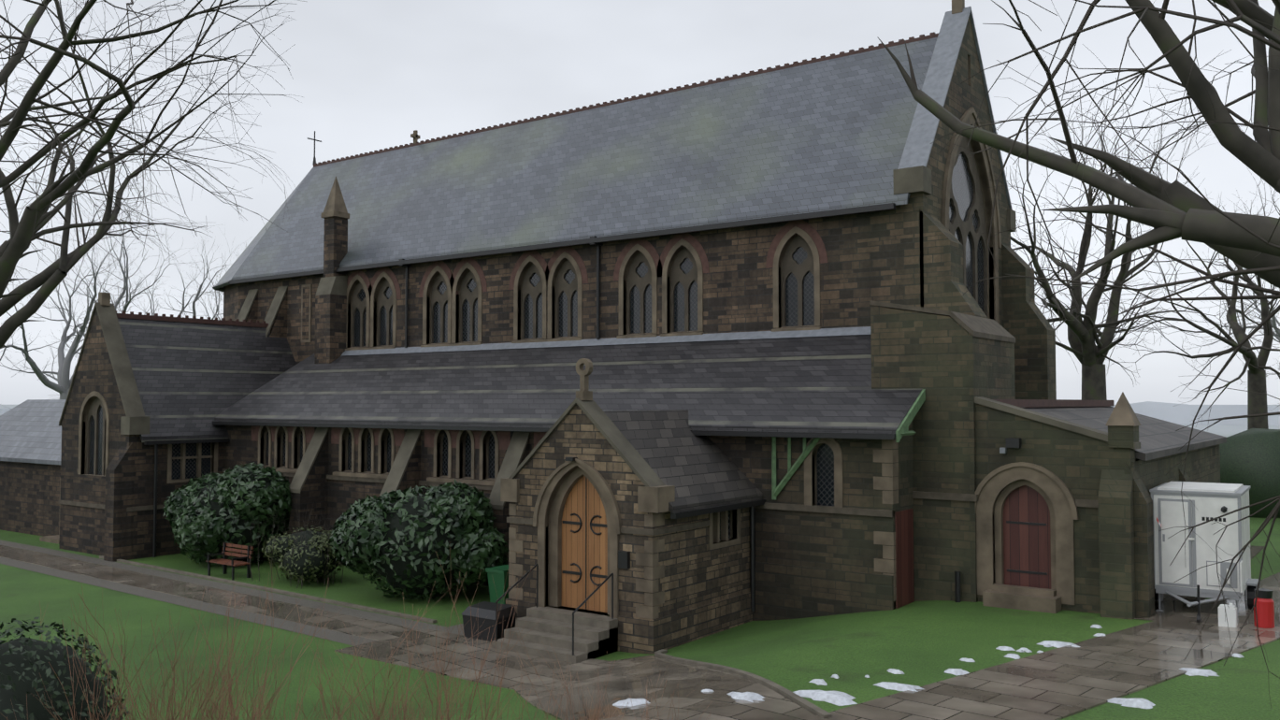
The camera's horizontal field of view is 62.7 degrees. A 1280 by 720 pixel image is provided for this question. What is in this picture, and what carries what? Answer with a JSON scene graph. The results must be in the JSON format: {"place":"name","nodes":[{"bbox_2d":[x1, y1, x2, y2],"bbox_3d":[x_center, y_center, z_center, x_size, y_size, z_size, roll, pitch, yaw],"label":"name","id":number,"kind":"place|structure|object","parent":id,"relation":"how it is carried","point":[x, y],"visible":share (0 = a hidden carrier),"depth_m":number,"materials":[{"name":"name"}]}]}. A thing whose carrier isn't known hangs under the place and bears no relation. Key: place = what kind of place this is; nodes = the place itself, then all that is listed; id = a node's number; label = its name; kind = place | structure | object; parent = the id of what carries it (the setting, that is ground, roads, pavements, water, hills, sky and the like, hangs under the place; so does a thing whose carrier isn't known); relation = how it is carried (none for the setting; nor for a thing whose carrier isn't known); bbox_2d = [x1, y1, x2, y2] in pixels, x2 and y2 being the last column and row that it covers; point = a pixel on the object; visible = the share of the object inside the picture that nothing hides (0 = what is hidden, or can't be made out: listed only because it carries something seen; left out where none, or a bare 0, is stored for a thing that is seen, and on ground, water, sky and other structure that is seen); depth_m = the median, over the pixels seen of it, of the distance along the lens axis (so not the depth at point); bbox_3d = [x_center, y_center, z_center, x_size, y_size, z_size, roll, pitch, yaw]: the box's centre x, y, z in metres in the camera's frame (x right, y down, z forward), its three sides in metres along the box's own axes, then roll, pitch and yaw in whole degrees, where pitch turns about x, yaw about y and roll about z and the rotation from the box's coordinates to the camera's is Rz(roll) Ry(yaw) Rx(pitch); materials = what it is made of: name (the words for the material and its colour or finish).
{"place":"outdoors","nodes":[
{"label":"outdoors","id":0,"kind":"place"},
{"bbox_2d":[0,636,109,719],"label":"bush","id":1,"kind":"object","parent":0,"point":[35,706],"visible":0.74,"depth_m":8.74,"materials":[{"name":"green plant"}]},
{"bbox_2d":[245,503,343,589],"bbox_3d":[-9.626,5.272,30.834,3.184,2.404,3.051,-2,-3,36],"label":"bush","id":2,"kind":"object","parent":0,"point":[301,561],"depth_m":29.98,"materials":[{"name":"green plant"}]},
{"bbox_2d":[58,16,1136,619],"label":"stone walls","id":3,"kind":"structure","parent":0,"point":[874,256],"depth_m":28.03,"materials":[{"name":"brown stone"}]},
{"bbox_2d":[58,107,1078,655],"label":"stone trim","id":4,"kind":"structure","parent":3,"relation":"attached to","point":[1033,508],"depth_m":29.16,"materials":[{"name":"stone"}]},
{"bbox_2d":[0,31,1226,513],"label":"church roofs","id":5,"kind":"structure","parent":3,"relation":"on","point":[823,133],"depth_m":33.24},
{"bbox_2d":[0,404,1279,719],"bbox_3d":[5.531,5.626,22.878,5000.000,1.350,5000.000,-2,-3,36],"label":"ground","id":6,"kind":"structure","parent":0,"point":[922,642],"depth_m":20.46,"materials":[{"name":"green plant"}]},
{"bbox_2d":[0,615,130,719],"bbox_3d":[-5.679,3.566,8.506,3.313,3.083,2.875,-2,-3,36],"label":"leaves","id":7,"kind":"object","parent":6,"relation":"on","point":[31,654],"visible":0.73,"depth_m":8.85,"materials":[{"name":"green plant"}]},
{"bbox_2d":[0,186,197,409],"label":"tree","id":8,"kind":"object","parent":6,"relation":"on","point":[63,385],"visible":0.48,"depth_m":68.28,"materials":[{"name":"grey plant"}]},
{"bbox_2d":[42,231,239,399],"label":"tree","id":9,"kind":"object","parent":6,"relation":"on","point":[196,298],"visible":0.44,"depth_m":85.43,"materials":[{"name":"grey plant"}]},
{"bbox_2d":[0,0,299,348],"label":"tree","id":10,"kind":"object","parent":6,"relation":"on","point":[65,263],"visible":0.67,"depth_m":20.53,"materials":[{"name":"brown plant"}]},
{"bbox_2d":[0,0,305,302],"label":"tree","id":11,"kind":"object","parent":6,"relation":"on","point":[24,232],"visible":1,"depth_m":13.49,"materials":[{"name":"brown plant"}]},
{"bbox_2d":[205,542,253,580],"bbox_3d":[-12.308,6.021,31.478,1.500,0.950,0.620,-2,-3,36],"label":"bench","id":12,"kind":"object","parent":6,"relation":"on","point":[224,561],"visible":0.96,"depth_m":31.53,"materials":[{"name":"brown wood"}]},
{"bbox_2d":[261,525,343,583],"bbox_3d":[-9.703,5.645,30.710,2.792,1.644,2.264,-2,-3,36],"label":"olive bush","id":13,"kind":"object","parent":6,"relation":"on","point":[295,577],"visible":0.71,"depth_m":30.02,"materials":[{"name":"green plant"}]},
{"bbox_2d":[162,461,508,601],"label":"bushes","id":14,"kind":"object","parent":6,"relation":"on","point":[205,524],"visible":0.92,"depth_m":27.72,"materials":[{"name":"green plant"}]},
{"bbox_2d":[6,547,714,719],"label":"dry grass stems","id":15,"kind":"object","parent":6,"relation":"on","point":[230,701],"visible":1,"depth_m":8.96,"materials":[{"name":"brown plant"}]},
{"bbox_2d":[461,564,517,641],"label":"bins","id":16,"kind":"object","parent":6,"relation":"on","point":[486,611],"visible":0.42,"depth_m":23.22,"materials":[{"name":"grey plastic"}]},
{"bbox_2d":[491,605,618,662],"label":"porch steps","id":17,"kind":"structure","parent":6,"relation":"on","point":[596,636],"depth_m":22.00,"materials":[{"name":"grey stone"}]},
{"bbox_2d":[0,0,1220,654],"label":"church masonry","id":18,"kind":"object","parent":6,"relation":"on","point":[952,350],"visible":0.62,"depth_m":24.10,"materials":[{"name":"brown stone"}]},
{"bbox_2d":[86,136,987,475],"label":"windows","id":19,"kind":"structure","parent":18,"relation":"attached to","point":[965,228],"depth_m":32.38,"materials":[{"name":"stone"}]},
{"bbox_2d":[0,401,1279,425],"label":"hills","id":20,"kind":"structure","parent":6,"relation":"on","point":[1181,413],"depth_m":249.65,"materials":[{"name":"grey"}]},
{"bbox_2d":[0,539,1279,719],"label":"paths","id":21,"kind":"structure","parent":6,"relation":"on","point":[1058,683],"depth_m":18.76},
{"bbox_2d":[612,624,1244,708],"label":"snow","id":22,"kind":"structure","parent":21,"relation":"on","point":[839,697],"depth_m":15.91,"materials":[{"name":"white snow"}]},
{"bbox_2d":[1149,481,1258,622],"bbox_3d":[11.543,3.914,21.698,1.980,2.540,3.633,-2,-3,34],"label":"trailer","id":23,"kind":"object","parent":21,"relation":"on","point":[1211,500],"visible":0.83,"depth_m":21.30,"materials":[{"name":"grey metal"}]},
{"bbox_2d":[1217,588,1274,628],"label":"canisters","id":24,"kind":"object","parent":21,"relation":"on","point":[1265,608],"visible":0.9,"depth_m":19.83,"materials":[{"name":"red metal"}]},
{"bbox_2d":[877,0,1279,706],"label":"tree","id":25,"kind":"object","parent":6,"relation":"on","point":[1176,209],"visible":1,"depth_m":8.07,"materials":[{"name":"brown plant"}]},
{"bbox_2d":[1006,80,1245,400],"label":"tree","id":26,"kind":"object","parent":6,"relation":"on","point":[1088,352],"visible":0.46,"depth_m":43.69,"materials":[{"name":"brown plant"}]},
{"bbox_2d":[1082,176,1279,431],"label":"tree","id":27,"kind":"object","parent":6,"relation":"on","point":[1257,402],"visible":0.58,"depth_m":49.69,"materials":[{"name":"brown plant"}]},
{"bbox_2d":[1178,263,1279,391],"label":"tree","id":28,"kind":"object","parent":6,"relation":"on","point":[1273,321],"visible":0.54,"depth_m":92.23,"materials":[{"name":"brown plant"}]},
{"bbox_2d":[1219,428,1279,517],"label":"hedge","id":29,"kind":"object","parent":6,"relation":"on","point":[1251,456],"visible":0.54,"depth_m":38.66,"materials":[{"name":"green plant"}]},
{"bbox_2d":[0,0,1279,404],"label":"sky","id":30,"kind":"structure","parent":0,"point":[368,75],"materials":[{"name":"white"}]}
]}

